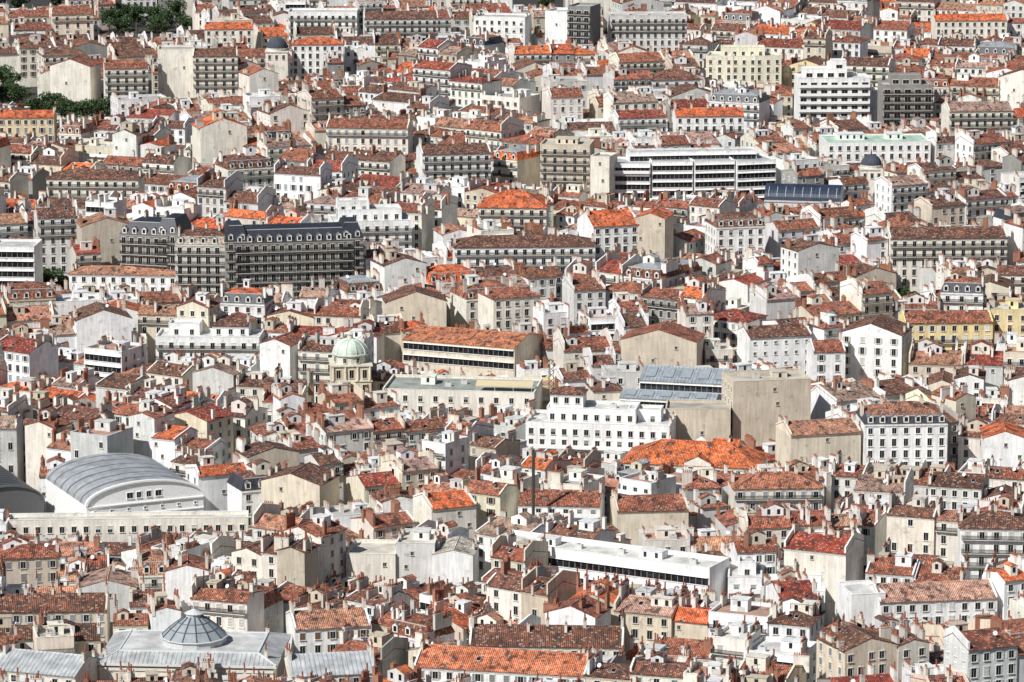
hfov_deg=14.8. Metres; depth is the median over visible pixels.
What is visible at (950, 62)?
apartment building
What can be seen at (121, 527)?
window
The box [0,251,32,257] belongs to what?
ribbon window
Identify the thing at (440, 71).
apartment building
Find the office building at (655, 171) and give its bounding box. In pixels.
[614,147,775,201]
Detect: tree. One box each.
[0,64,15,83]
[0,71,22,85]
[0,80,14,102]
[3,82,31,104]
[10,0,30,7]
[24,97,44,109]
[36,91,62,109]
[43,267,64,281]
[49,0,61,5]
[52,97,70,118]
[54,275,68,288]
[58,98,87,119]
[73,99,95,119]
[85,96,110,116]
[99,7,121,32]
[105,15,131,35]
[115,2,131,18]
[123,3,147,34]
[138,4,163,29]
[147,15,167,36]
[155,8,175,27]
[165,0,187,28]
[175,15,192,29]
[537,0,555,7]
[897,286,910,299]
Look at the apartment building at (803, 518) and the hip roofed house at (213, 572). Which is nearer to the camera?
the hip roofed house at (213, 572)
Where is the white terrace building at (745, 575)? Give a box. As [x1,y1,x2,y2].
[728,553,825,627]
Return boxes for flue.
[531,453,534,515]
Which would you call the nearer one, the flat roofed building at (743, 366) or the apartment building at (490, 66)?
the flat roofed building at (743, 366)
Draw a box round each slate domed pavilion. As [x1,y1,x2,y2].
[265,35,289,80]
[858,149,881,195]
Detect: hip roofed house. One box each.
[0,3,5,14]
[0,228,36,238]
[0,376,56,395]
[0,535,61,586]
[83,156,97,162]
[93,10,99,36]
[120,358,162,376]
[162,377,194,391]
[197,0,219,9]
[209,561,232,578]
[215,566,233,579]
[247,130,266,151]
[256,670,293,681]
[261,314,291,338]
[274,195,305,212]
[300,200,308,217]
[308,399,330,411]
[344,1,352,5]
[361,438,421,456]
[383,67,412,83]
[397,312,425,362]
[403,414,447,448]
[434,7,453,31]
[510,109,550,133]
[538,326,586,362]
[583,646,630,681]
[584,374,622,400]
[599,272,650,308]
[630,636,685,663]
[680,467,721,499]
[688,487,728,531]
[691,540,731,563]
[713,300,767,346]
[715,11,724,22]
[751,80,793,115]
[766,593,825,640]
[797,59,829,73]
[802,501,839,513]
[818,15,837,26]
[822,214,852,232]
[859,667,912,681]
[867,194,874,206]
[883,46,922,65]
[883,159,922,175]
[884,126,940,135]
[890,118,911,130]
[895,57,925,73]
[959,151,1001,182]
[997,506,1010,511]
[1009,131,1023,145]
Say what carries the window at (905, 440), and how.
in the apartment building at (914, 433)
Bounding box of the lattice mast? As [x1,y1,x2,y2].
[548,359,553,403]
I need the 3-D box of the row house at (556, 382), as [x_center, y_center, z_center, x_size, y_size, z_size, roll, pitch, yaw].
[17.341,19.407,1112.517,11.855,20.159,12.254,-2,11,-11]
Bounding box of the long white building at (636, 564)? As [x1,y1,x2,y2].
[491,530,729,600]
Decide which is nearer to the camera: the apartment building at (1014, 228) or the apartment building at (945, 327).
the apartment building at (945, 327)
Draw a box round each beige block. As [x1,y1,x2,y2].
[158,45,192,98]
[381,284,447,326]
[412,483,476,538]
[474,10,531,45]
[540,136,594,197]
[590,152,616,197]
[610,487,688,545]
[665,399,730,440]
[721,368,810,445]
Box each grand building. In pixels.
[119,209,191,270]
[175,221,224,294]
[223,215,363,300]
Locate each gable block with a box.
[50,54,100,119]
[259,462,340,508]
[620,320,705,366]
[635,206,674,259]
[775,411,861,466]
[783,517,864,625]
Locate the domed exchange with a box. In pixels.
[96,600,291,681]
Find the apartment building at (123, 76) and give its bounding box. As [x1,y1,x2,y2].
[103,56,147,116]
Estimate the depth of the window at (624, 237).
1283.29 m
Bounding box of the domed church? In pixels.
[328,331,372,391]
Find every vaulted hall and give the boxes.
[0,465,44,514]
[46,453,204,515]
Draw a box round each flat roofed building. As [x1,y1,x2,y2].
[0,0,6,7]
[0,239,42,286]
[0,508,10,534]
[3,103,29,109]
[3,584,33,593]
[11,671,42,681]
[21,326,56,344]
[32,616,73,653]
[53,286,106,314]
[70,417,133,459]
[75,137,112,161]
[82,131,112,141]
[84,335,146,378]
[85,191,126,216]
[105,290,136,302]
[110,91,165,116]
[151,526,208,557]
[154,194,201,220]
[155,312,263,360]
[175,36,206,47]
[191,157,216,168]
[201,88,224,98]
[202,548,231,572]
[208,102,250,114]
[215,12,250,21]
[230,351,259,370]
[243,86,280,115]
[243,185,266,191]
[258,190,299,203]
[277,0,309,10]
[285,0,306,10]
[324,493,382,529]
[328,197,411,249]
[337,27,354,35]
[337,325,373,363]
[341,75,362,85]
[341,285,391,300]
[344,39,367,76]
[345,70,375,81]
[346,525,479,584]
[357,451,377,472]
[361,32,381,35]
[379,409,417,420]
[382,246,437,265]
[382,373,541,416]
[399,172,434,186]
[400,406,426,418]
[416,105,454,130]
[419,576,461,612]
[420,428,467,475]
[435,176,480,207]
[438,32,464,39]
[451,107,493,120]
[451,670,514,681]
[458,53,506,69]
[467,218,513,236]
[478,403,524,419]
[481,88,539,114]
[486,0,511,8]
[489,465,538,488]
[493,410,525,439]
[494,432,526,445]
[504,4,549,13]
[505,41,530,52]
[505,178,540,188]
[516,355,549,377]
[520,375,561,409]
[526,386,675,456]
[529,359,553,376]
[533,300,569,337]
[537,674,562,681]
[541,71,587,112]
[547,468,604,514]
[549,59,598,67]
[552,113,607,127]
[572,123,612,140]
[576,40,605,59]
[578,305,616,339]
[601,355,643,388]
[601,449,625,477]
[605,203,650,215]
[606,128,638,141]
[618,468,675,494]
[625,129,661,145]
[636,82,676,103]
[639,521,689,551]
[640,127,679,132]
[644,460,700,493]
[670,189,709,200]
[683,652,738,681]
[684,214,706,232]
[704,336,732,367]
[706,45,781,84]
[708,589,782,638]
[711,615,760,664]
[718,0,754,18]
[718,79,752,89]
[726,297,748,310]
[729,360,767,370]
[736,592,770,602]
[740,463,779,473]
[743,632,816,681]
[769,271,792,284]
[770,149,818,182]
[780,13,826,26]
[809,453,835,508]
[812,124,834,133]
[819,131,930,163]
[819,155,849,177]
[837,114,872,122]
[850,396,886,408]
[860,221,870,229]
[863,36,896,57]
[865,463,893,475]
[870,83,877,121]
[902,657,943,681]
[903,613,938,631]
[926,63,956,75]
[957,456,984,473]
[964,177,998,189]
[967,501,979,510]
[978,384,1008,404]
[989,293,1023,349]
[994,30,1023,37]
[994,331,1023,350]
[1001,169,1023,199]
[1003,339,1023,385]
[1009,590,1023,618]
[1017,461,1023,468]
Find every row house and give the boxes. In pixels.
[0,294,6,329]
[0,324,8,338]
[0,328,58,383]
[0,342,3,360]
[0,411,24,481]
[0,576,110,652]
[0,608,44,649]
[0,624,17,656]
[0,673,29,681]
[1,667,19,681]
[6,298,53,328]
[6,319,39,336]
[15,409,36,479]
[17,534,34,539]
[30,540,53,544]
[32,375,94,398]
[34,566,79,592]
[39,372,59,382]
[39,453,65,512]
[40,314,76,350]
[46,425,88,461]
[49,278,69,290]
[49,305,84,322]
[53,283,76,293]
[56,281,113,290]
[57,395,113,430]
[58,341,84,374]
[58,553,88,585]
[69,540,108,570]
[83,670,117,681]
[84,284,108,293]
[88,561,130,571]
[95,363,149,407]
[99,411,136,425]
[105,389,138,425]
[106,333,146,343]
[107,282,145,293]
[112,283,149,291]
[113,594,148,633]
[118,661,166,681]
[146,352,197,390]
[147,525,190,541]
[151,419,198,468]
[154,287,186,300]
[156,385,214,407]
[175,431,226,464]
[182,284,221,302]
[182,528,238,537]
[185,385,239,407]
[185,452,246,510]
[189,531,234,561]
[201,400,223,405]
[204,351,221,357]
[211,663,255,681]
[223,394,268,451]
[232,566,285,586]
[235,436,278,451]
[236,366,279,406]
[244,530,252,541]
[251,500,324,523]
[252,503,315,541]
[262,381,313,422]
[267,423,322,461]
[270,578,337,632]
[274,405,305,436]
[275,299,292,308]
[279,500,310,513]
[280,669,307,681]
[288,316,335,335]
[295,668,336,681]
[299,278,338,308]
[303,400,355,420]
[305,411,330,431]
[307,403,372,451]
[311,275,335,288]
[314,298,369,327]
[323,571,379,591]
[329,293,381,321]
[329,570,354,585]
[330,581,354,600]
[331,619,408,678]
[343,454,364,504]
[346,460,401,504]
[346,538,350,551]
[350,498,415,539]
[363,239,369,249]
[363,243,382,274]
[364,388,400,418]
[366,313,402,361]
[370,597,407,631]
[371,360,406,396]
[377,452,383,471]
[383,446,439,494]
[411,363,432,374]
[416,517,468,538]
[422,406,455,422]
[424,430,437,438]
[427,247,443,264]
[428,582,479,612]
[432,240,452,263]
[437,403,461,417]
[445,409,494,469]
[447,407,509,423]
[448,577,486,607]
[449,464,474,481]
[467,466,520,529]
[468,428,520,470]
[468,596,540,637]
[470,257,513,276]
[474,319,499,330]
[474,509,546,581]
[478,273,529,288]
[479,373,508,376]
[485,559,542,621]
[490,530,547,572]
[506,454,520,465]
[509,221,542,234]
[510,317,539,333]
[515,398,536,419]
[520,558,575,623]
[534,512,563,523]
[541,292,561,304]
[543,226,578,235]
[544,462,604,488]
[545,510,614,541]
[549,374,593,401]
[551,357,592,386]
[553,326,612,367]
[558,445,601,466]
[565,254,594,277]
[569,316,590,336]
[580,640,625,663]
[583,346,615,379]
[592,471,632,524]
[595,329,621,364]
[598,466,613,478]
[600,523,631,544]
[603,571,652,593]
[610,572,647,594]
[613,574,690,655]
[615,302,648,335]
[626,634,659,663]
[653,633,712,661]
[663,522,720,535]
[668,642,691,661]
[672,589,711,639]
[674,360,728,368]
[680,242,719,259]
[687,500,696,531]
[687,525,743,552]
[689,268,733,283]
[696,666,723,681]
[697,433,756,449]
[703,592,719,607]
[704,329,710,337]
[715,269,749,278]
[728,667,771,681]
[729,524,776,573]
[732,346,736,362]
[739,500,791,547]
[739,646,809,681]
[739,660,778,681]
[743,246,773,272]
[744,438,775,463]
[748,589,808,601]
[749,280,800,319]
[754,358,797,368]
[761,306,805,324]
[763,565,800,598]
[765,568,817,603]
[771,257,780,270]
[772,534,783,573]
[773,274,814,294]
[774,457,808,465]
[777,454,824,507]
[792,293,861,321]
[799,261,847,293]
[801,284,832,304]
[807,317,846,323]
[810,376,882,419]
[811,383,823,388]
[814,518,860,536]
[818,657,897,681]
[825,399,866,419]
[832,493,874,512]
[837,493,888,579]
[839,243,864,265]
[841,497,888,511]
[849,612,891,623]
[850,220,888,263]
[853,467,913,504]
[854,372,892,380]
[862,255,896,289]
[865,545,920,582]
[871,458,896,468]
[874,374,929,400]
[879,280,901,305]
[882,537,939,564]
[883,372,900,377]
[886,490,943,554]
[893,461,955,494]
[899,491,928,504]
[903,295,927,303]
[905,384,960,401]
[908,337,964,385]
[910,664,968,681]
[915,219,949,225]
[919,258,947,293]
[920,281,940,300]
[920,459,957,471]
[926,636,940,650]
[927,292,936,304]
[928,461,989,509]
[928,501,935,506]
[929,642,943,664]
[943,611,1018,681]
[946,257,984,264]
[958,412,990,469]
[963,339,1003,390]
[976,396,1001,417]
[982,458,1023,500]
[982,550,1007,578]
[984,549,1023,618]
[991,404,1023,426]
[1005,622,1023,681]
[1021,498,1023,513]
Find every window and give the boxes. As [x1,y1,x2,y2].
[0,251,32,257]
[0,261,33,267]
[0,270,33,277]
[0,280,33,286]
[6,353,12,359]
[6,562,11,569]
[8,363,11,371]
[8,374,11,381]
[8,442,12,449]
[8,465,13,472]
[11,615,21,622]
[14,120,20,124]
[16,364,19,372]
[18,561,28,568]
[20,573,26,582]
[20,642,24,648]
[22,355,28,361]
[22,365,28,373]
[23,527,28,533]
[25,615,35,622]
[35,526,40,533]
[35,560,40,568]
[35,573,40,581]
[39,127,44,132]
[47,526,52,533]
[48,135,53,140]
[48,560,57,567]
[48,572,55,581]
[51,256,55,262]
[53,614,63,619]
[59,526,64,533]
[61,256,65,262]
[69,614,75,621]
[71,526,76,533]
[74,449,78,457]
[74,644,77,652]
[81,614,91,621]
[83,526,88,532]
[85,353,120,363]
[85,363,120,372]
[86,206,109,212]
[86,643,96,651]
[95,526,100,532]
[99,441,103,448]
[101,277,105,282]
[101,626,103,636]
[107,526,112,532]
[114,416,121,422]
[119,525,124,532]
[121,245,125,253]
[121,255,126,262]
[126,492,133,498]
[130,256,134,263]
[131,525,136,532]
[136,491,141,498]
[138,246,142,253]
[138,256,142,263]
[142,326,146,333]
[143,525,148,532]
[146,247,150,254]
[146,256,150,263]
[146,490,151,497]
[151,579,157,586]
[155,489,161,496]
[167,525,172,531]
[170,246,174,253]
[170,255,174,262]
[174,329,178,334]
[174,378,178,384]
[177,266,182,273]
[178,275,182,282]
[179,525,184,531]
[187,276,191,283]
[190,310,194,316]
[191,524,196,531]
[194,601,198,608]
[196,256,200,263]
[196,276,201,283]
[203,524,208,531]
[204,602,210,610]
[205,256,210,263]
[206,266,210,273]
[206,286,210,293]
[215,256,219,263]
[215,266,219,273]
[215,286,220,293]
[215,524,220,531]
[215,603,221,611]
[216,328,220,334]
[216,616,221,626]
[227,524,232,531]
[227,604,232,612]
[227,617,232,627]
[228,253,233,260]
[228,329,232,334]
[229,273,233,280]
[229,282,233,288]
[236,419,240,425]
[236,430,240,437]
[236,556,241,564]
[238,605,243,613]
[238,618,244,628]
[239,524,244,530]
[240,329,244,334]
[240,388,244,394]
[245,265,250,272]
[246,494,250,501]
[246,505,251,513]
[248,179,253,185]
[251,558,256,566]
[252,389,256,395]
[254,254,258,262]
[254,264,258,271]
[254,274,258,281]
[255,530,263,537]
[257,178,262,184]
[257,317,261,323]
[262,254,267,261]
[262,264,267,271]
[263,274,267,281]
[266,178,271,183]
[267,556,275,563]
[268,568,273,577]
[271,254,275,261]
[271,274,276,281]
[279,254,284,261]
[279,264,284,271]
[280,273,284,280]
[285,4,304,8]
[288,253,292,261]
[288,263,292,270]
[288,273,292,280]
[296,253,301,260]
[296,263,301,270]
[297,283,301,290]
[299,632,305,640]
[299,645,305,652]
[302,363,306,370]
[305,253,309,260]
[305,273,309,280]
[313,253,318,260]
[313,262,318,270]
[313,272,318,279]
[314,631,320,639]
[315,363,319,370]
[315,644,320,652]
[316,317,320,323]
[322,252,326,260]
[322,262,326,269]
[322,272,326,279]
[327,435,335,441]
[327,631,337,638]
[328,644,337,651]
[330,252,334,259]
[330,262,335,269]
[330,272,335,279]
[336,370,340,378]
[349,369,353,378]
[350,432,358,439]
[351,677,359,681]
[355,249,359,256]
[355,259,359,266]
[358,629,368,637]
[362,369,367,378]
[362,431,369,438]
[364,442,368,450]
[367,607,371,615]
[373,214,377,219]
[376,530,384,537]
[378,383,384,389]
[391,528,396,535]
[402,395,407,401]
[403,342,513,357]
[403,354,513,369]
[405,474,410,481]
[409,434,414,440]
[418,395,422,401]
[418,405,422,413]
[418,473,423,480]
[419,432,425,439]
[419,601,429,609]
[430,671,440,679]
[433,396,437,401]
[446,671,452,679]
[448,396,452,402]
[458,672,468,677]
[463,396,467,402]
[470,311,474,318]
[471,447,475,454]
[472,673,482,681]
[479,548,483,557]
[479,560,482,569]
[487,497,494,504]
[487,508,494,516]
[489,674,494,681]
[493,397,498,403]
[493,589,498,597]
[493,601,498,611]
[494,560,498,567]
[496,310,500,317]
[503,675,509,681]
[505,300,509,306]
[505,310,509,317]
[505,320,509,327]
[509,397,513,403]
[513,592,518,601]
[513,605,518,615]
[515,309,519,316]
[515,676,525,681]
[517,563,521,570]
[524,299,528,304]
[524,308,528,315]
[528,427,533,433]
[528,438,533,443]
[529,676,540,681]
[532,608,536,615]
[535,471,542,478]
[538,279,545,285]
[538,289,545,295]
[539,428,544,434]
[539,438,544,443]
[546,328,553,335]
[548,279,554,284]
[548,557,707,586]
[549,413,554,419]
[549,508,554,512]
[550,428,555,434]
[550,439,555,444]
[553,396,557,403]
[556,286,560,292]
[560,413,565,419]
[561,439,566,444]
[562,428,566,435]
[564,397,568,403]
[571,414,576,420]
[572,429,577,435]
[575,397,579,403]
[580,577,700,597]
[583,414,587,420]
[584,429,588,435]
[584,440,588,445]
[587,292,591,298]
[590,509,595,513]
[591,323,614,330]
[594,414,598,420]
[594,430,599,436]
[595,237,599,244]
[595,247,599,253]
[595,440,599,445]
[605,415,609,421]
[605,430,610,436]
[615,167,649,172]
[615,175,649,181]
[615,184,649,189]
[615,192,643,197]
[616,415,620,421]
[617,378,624,384]
[617,430,621,436]
[617,441,621,446]
[620,400,665,409]
[623,227,627,232]
[623,236,627,242]
[627,415,632,422]
[628,431,632,437]
[630,154,755,161]
[632,235,636,242]
[632,615,638,623]
[632,628,637,638]
[639,431,643,437]
[640,382,721,393]
[646,617,652,625]
[646,630,652,639]
[650,416,654,421]
[650,431,655,438]
[651,309,654,316]
[652,165,691,170]
[652,173,691,179]
[652,182,691,187]
[652,190,691,195]
[659,310,662,317]
[661,432,666,438]
[661,618,666,626]
[661,631,666,636]
[667,311,670,318]
[680,546,685,551]
[689,316,696,322]
[695,164,733,170]
[695,172,733,178]
[695,180,733,187]
[695,189,733,191]
[702,326,710,333]
[703,316,710,321]
[713,331,719,337]
[714,321,718,327]
[716,644,722,652]
[721,322,727,328]
[721,332,727,339]
[730,333,736,340]
[733,584,738,588]
[735,492,744,498]
[738,163,775,170]
[738,171,774,178]
[738,180,774,187]
[738,189,764,194]
[738,238,742,244]
[738,248,742,254]
[744,569,749,574]
[744,657,792,664]
[748,229,752,234]
[748,503,757,510]
[750,492,755,498]
[750,584,755,588]
[756,555,761,562]
[762,491,767,498]
[764,566,774,573]
[765,554,774,561]
[766,530,771,537]
[772,626,778,634]
[773,491,782,498]
[781,530,786,537]
[786,491,795,498]
[786,627,791,635]
[799,629,805,636]
[806,73,812,77]
[811,491,820,497]
[811,502,820,509]
[817,73,823,77]
[817,354,825,360]
[817,364,824,371]
[819,642,822,651]
[834,478,839,485]
[834,490,838,497]
[835,354,839,360]
[835,364,839,371]
[837,666,841,675]
[838,652,841,661]
[843,336,850,342]
[844,479,849,486]
[844,490,849,497]
[845,346,850,353]
[845,356,849,363]
[845,367,849,374]
[847,654,853,662]
[847,667,852,675]
[858,347,865,354]
[858,666,863,674]
[859,357,863,364]
[859,368,863,375]
[860,337,864,342]
[862,528,869,535]
[867,438,872,446]
[867,450,872,458]
[868,428,872,434]
[868,651,874,660]
[873,369,881,376]
[874,338,881,343]
[874,347,881,355]
[875,358,879,365]
[879,438,884,446]
[879,450,884,458]
[879,650,884,658]
[879,663,884,672]
[880,427,884,434]
[880,576,885,582]
[881,605,890,613]
[884,97,890,101]
[890,338,897,344]
[890,348,897,355]
[890,577,900,582]
[891,359,895,366]
[891,438,896,446]
[891,450,896,457]
[891,542,896,550]
[892,79,898,83]
[892,427,896,433]
[893,259,896,266]
[894,89,900,93]
[894,605,903,612]
[902,259,906,265]
[902,278,905,285]
[902,578,911,581]
[903,79,908,83]
[903,427,908,433]
[903,438,908,446]
[903,449,907,457]
[903,649,908,658]
[904,97,910,101]
[904,105,910,109]
[907,519,912,526]
[907,543,912,551]
[909,604,914,612]
[913,79,919,83]
[913,366,917,372]
[915,89,921,93]
[915,427,920,433]
[915,438,919,445]
[915,449,919,457]
[917,325,924,331]
[919,647,924,656]
[920,604,930,611]
[920,616,929,620]
[922,544,928,553]
[923,532,928,540]
[925,96,931,101]
[925,104,931,109]
[926,367,930,372]
[926,449,931,457]
[927,427,932,433]
[927,438,931,445]
[928,325,935,331]
[930,488,935,495]
[933,616,943,624]
[935,603,941,611]
[938,449,943,457]
[939,325,946,331]
[939,335,946,342]
[939,426,944,433]
[939,437,943,445]
[940,535,945,543]
[940,547,945,556]
[941,489,946,496]
[941,523,946,530]
[945,657,948,667]
[948,603,954,610]
[948,615,954,619]
[950,335,957,342]
[950,446,957,454]
[951,424,958,431]
[951,435,957,443]
[951,490,956,496]
[951,501,956,509]
[952,325,956,331]
[957,305,964,309]
[961,602,967,610]
[961,615,969,621]
[961,651,964,661]
[962,490,967,497]
[962,543,972,552]
[963,325,967,330]
[963,439,968,445]
[963,449,968,457]
[965,531,970,538]
[968,667,978,678]
[969,653,979,662]
[973,491,978,498]
[974,325,978,330]
[974,382,978,388]
[974,602,980,609]
[976,556,986,565]
[977,531,986,538]
[978,569,983,578]
[979,543,984,552]
[983,652,989,661]
[983,666,989,676]
[985,325,989,330]
[986,601,995,609]
[991,531,1001,538]
[993,544,998,552]
[994,314,998,320]
[994,324,998,331]
[994,651,1003,659]
[995,664,1001,675]
[1005,358,1013,364]
[1005,544,1015,552]
[1005,678,1015,681]
[1006,649,1016,658]
[1007,324,1011,331]
[1008,532,1013,539]
[1008,583,1013,591]
[1008,663,1014,674]
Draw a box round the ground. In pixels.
[0,0,825,630]
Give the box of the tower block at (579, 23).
[545,2,600,46]
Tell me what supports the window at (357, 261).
in the grand building at (296, 255)
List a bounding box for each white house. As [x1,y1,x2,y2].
[67,261,175,291]
[258,331,301,379]
[286,590,370,653]
[737,318,811,373]
[806,330,845,383]
[836,580,885,626]
[838,313,912,380]
[868,569,997,624]
[979,419,1023,466]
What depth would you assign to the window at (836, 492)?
1020.39 m
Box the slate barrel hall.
[764,183,843,209]
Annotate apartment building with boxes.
[0,102,27,109]
[0,130,35,143]
[0,136,10,172]
[0,164,28,198]
[0,205,27,237]
[0,284,8,306]
[0,361,7,384]
[0,388,33,418]
[0,529,44,546]
[0,554,6,593]
[0,668,8,681]
[6,189,51,211]
[7,278,55,306]
[8,28,48,46]
[11,138,41,172]
[13,160,49,199]
[34,197,77,281]
[35,46,88,97]
[37,142,89,161]
[44,604,100,657]
[45,163,145,198]
[52,366,101,390]
[53,532,105,563]
[58,112,96,141]
[60,160,105,170]
[70,236,100,269]
[75,530,135,564]
[91,111,126,132]
[103,56,147,116]
[103,148,155,172]
[104,35,144,48]
[114,54,151,93]
[123,662,173,681]
[125,378,171,403]
[128,574,165,612]
[132,282,181,305]
[136,534,166,589]
[137,295,186,363]
[138,119,170,140]
[141,146,190,176]
[145,41,182,47]
[163,349,198,362]
[167,175,199,195]
[170,443,214,478]
[172,652,214,681]
[180,102,216,120]
[190,570,264,631]
[193,44,237,97]
[196,169,242,216]
[204,18,252,47]
[204,211,222,217]
[204,525,252,535]
[214,144,273,189]
[220,279,273,328]
[222,569,283,632]
[224,198,283,224]
[227,458,287,530]
[234,528,252,549]
[238,48,266,68]
[247,128,257,137]
[254,119,292,137]
[257,127,311,165]
[260,525,324,584]
[266,207,319,223]
[269,33,291,52]
[272,282,293,304]
[274,368,313,401]
[277,139,324,166]
[287,79,318,92]
[288,8,357,45]
[289,51,291,76]
[290,36,343,79]
[290,138,327,151]
[293,21,334,39]
[297,81,344,120]
[298,329,340,402]
[304,437,343,502]
[305,188,347,221]
[307,69,349,86]
[307,152,358,184]
[317,379,364,409]
[322,142,360,160]
[326,110,412,154]
[326,187,357,195]
[326,380,368,397]
[335,183,393,210]
[335,267,383,295]
[341,663,382,681]
[347,572,411,632]
[352,168,410,186]
[355,145,404,175]
[359,178,409,198]
[363,5,437,38]
[364,410,405,448]
[369,238,402,251]
[370,108,398,117]
[372,659,421,681]
[374,29,399,67]
[388,75,441,97]
[389,597,454,648]
[391,57,435,75]
[393,107,431,130]
[398,150,415,167]
[398,272,441,292]
[402,153,414,165]
[412,54,471,99]
[413,120,463,152]
[416,135,490,181]
[417,32,456,60]
[421,469,474,492]
[426,257,474,287]
[434,110,487,131]
[438,41,479,62]
[449,68,503,106]
[450,273,508,327]
[451,228,596,277]
[459,577,480,592]
[464,116,524,151]
[465,26,503,52]
[466,62,492,70]
[469,608,624,656]
[474,452,521,480]
[476,216,507,223]
[476,278,542,331]
[480,555,535,594]
[493,143,539,186]
[494,71,535,93]
[500,130,554,148]
[508,40,551,64]
[509,255,562,296]
[512,259,557,298]
[518,478,603,526]
[520,445,551,461]
[521,446,572,488]
[523,561,580,583]
[526,121,572,137]
[546,37,573,62]
[549,193,593,227]
[552,57,579,69]
[553,181,587,200]
[559,115,616,134]
[562,268,605,325]
[564,210,583,230]
[572,41,598,63]
[595,250,642,285]
[601,34,632,49]
[603,65,652,91]
[607,8,686,50]
[608,292,648,319]
[609,48,664,72]
[610,103,667,131]
[611,241,660,260]
[614,458,654,479]
[624,252,685,287]
[627,143,686,148]
[628,248,645,258]
[629,643,690,681]
[641,276,684,324]
[645,578,691,596]
[651,64,701,88]
[652,578,716,600]
[655,190,689,218]
[660,250,701,276]
[664,47,692,57]
[664,52,700,73]
[672,100,743,134]
[677,293,713,337]
[679,274,726,312]
[681,32,717,67]
[705,208,765,254]
[709,82,770,133]
[715,44,720,50]
[726,463,824,513]
[740,123,787,146]
[741,661,799,681]
[754,135,801,155]
[759,89,783,119]
[767,497,810,509]
[770,114,818,123]
[781,160,824,183]
[785,501,831,532]
[790,202,810,218]
[791,31,834,40]
[794,58,869,120]
[799,200,837,218]
[800,202,860,231]
[802,308,846,339]
[803,25,832,59]
[812,376,855,384]
[816,226,860,254]
[816,276,869,301]
[828,206,864,221]
[829,168,869,200]
[830,503,861,533]
[831,449,871,512]
[832,30,868,57]
[839,274,893,318]
[840,128,889,133]
[841,191,874,211]
[842,49,895,86]
[855,393,947,467]
[874,166,928,212]
[877,72,933,126]
[884,218,1007,292]
[892,295,925,318]
[894,292,939,319]
[898,301,992,349]
[901,40,937,65]
[907,155,956,185]
[913,553,970,581]
[919,68,954,117]
[920,618,989,648]
[924,398,958,469]
[926,51,959,68]
[928,45,976,59]
[928,176,956,196]
[930,187,955,196]
[935,499,994,566]
[936,253,978,289]
[938,30,977,52]
[940,268,985,309]
[941,94,1013,132]
[950,70,1000,101]
[951,179,1006,224]
[953,127,993,133]
[955,52,1003,76]
[955,127,1012,161]
[955,337,991,349]
[956,497,1023,579]
[974,35,1021,54]
[975,609,1023,637]
[976,49,1008,60]
[976,209,994,225]
[978,406,1016,418]
[985,125,1022,136]
[990,454,1022,468]
[991,142,1023,162]
[993,205,1023,225]
[997,256,1023,293]
[1000,396,1023,413]
[1002,147,1023,172]
[1003,55,1023,67]
[1004,213,1023,264]
[1008,49,1023,60]
[1009,286,1023,299]
[1011,199,1023,205]
[1013,248,1023,264]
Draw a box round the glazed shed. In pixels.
[619,364,736,413]
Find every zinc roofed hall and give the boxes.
[0,636,100,681]
[283,639,374,681]
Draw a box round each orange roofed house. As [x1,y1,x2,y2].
[0,106,56,141]
[413,632,595,681]
[476,190,550,230]
[577,205,638,261]
[621,432,769,473]
[931,8,1006,39]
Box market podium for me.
[7,510,248,542]
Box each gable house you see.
[0,37,10,46]
[16,386,52,418]
[23,407,73,490]
[30,534,82,540]
[37,61,53,97]
[42,134,79,151]
[42,393,85,410]
[63,34,106,57]
[68,297,132,351]
[75,207,129,265]
[76,559,138,637]
[79,392,95,406]
[85,382,95,393]
[102,298,139,341]
[112,121,150,156]
[120,532,164,569]
[122,0,156,26]
[129,398,175,457]
[131,191,169,219]
[137,385,192,412]
[139,133,176,156]
[140,97,190,108]
[145,587,182,629]
[147,97,174,109]
[163,543,210,616]
[167,185,196,202]
[168,668,231,681]
[175,288,220,327]
[175,402,233,462]
[191,108,247,162]
[191,354,248,394]
[218,308,257,328]
[228,667,282,681]
[230,531,261,579]
[234,432,299,468]
[237,62,279,92]
[238,56,259,79]
[248,419,282,442]
[256,93,309,131]
[266,297,314,325]
[271,8,287,24]
[271,381,305,421]
[274,529,319,587]
[278,508,346,581]
[288,586,351,610]
[317,178,368,196]
[326,0,353,5]
[328,316,385,362]
[334,444,367,463]
[335,519,366,540]
[354,54,383,73]
[369,247,427,292]
[369,483,414,515]
[374,357,418,373]
[377,574,426,611]
[407,625,462,669]
[407,673,451,681]
[426,594,479,645]
[432,221,467,247]
[433,367,465,375]
[439,279,451,326]
[454,320,474,328]
[465,178,515,208]
[487,53,503,57]
[507,56,544,77]
[525,64,542,111]
[543,586,612,624]
[569,568,619,624]
[573,0,611,36]
[576,568,619,593]
[590,136,614,153]
[600,146,625,156]
[605,41,651,59]
[612,0,663,10]
[656,585,702,606]
[661,82,719,99]
[669,273,725,289]
[673,65,704,86]
[673,228,704,257]
[696,249,732,276]
[700,59,705,77]
[700,77,724,89]
[713,125,741,146]
[713,248,745,269]
[714,503,761,535]
[717,463,745,509]
[718,265,771,301]
[735,25,764,44]
[742,246,772,257]
[748,202,789,221]
[751,0,793,24]
[755,502,802,514]
[768,115,813,130]
[780,229,839,279]
[789,52,830,86]
[811,375,846,383]
[812,114,846,131]
[815,618,898,681]
[823,611,864,631]
[840,257,896,287]
[865,615,918,633]
[872,612,930,681]
[878,213,924,228]
[879,1,899,20]
[886,157,923,166]
[927,366,956,391]
[930,380,977,419]
[942,614,962,626]
[952,157,974,171]
[954,359,985,395]
[957,85,987,101]
[967,268,1013,298]
[975,256,1003,276]
[979,32,1002,42]
[979,493,1021,512]
[982,482,1023,501]
[983,293,1021,309]
[985,62,1019,77]
[999,67,1023,107]
[1002,0,1023,17]
[1006,365,1023,405]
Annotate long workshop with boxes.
[402,324,542,376]

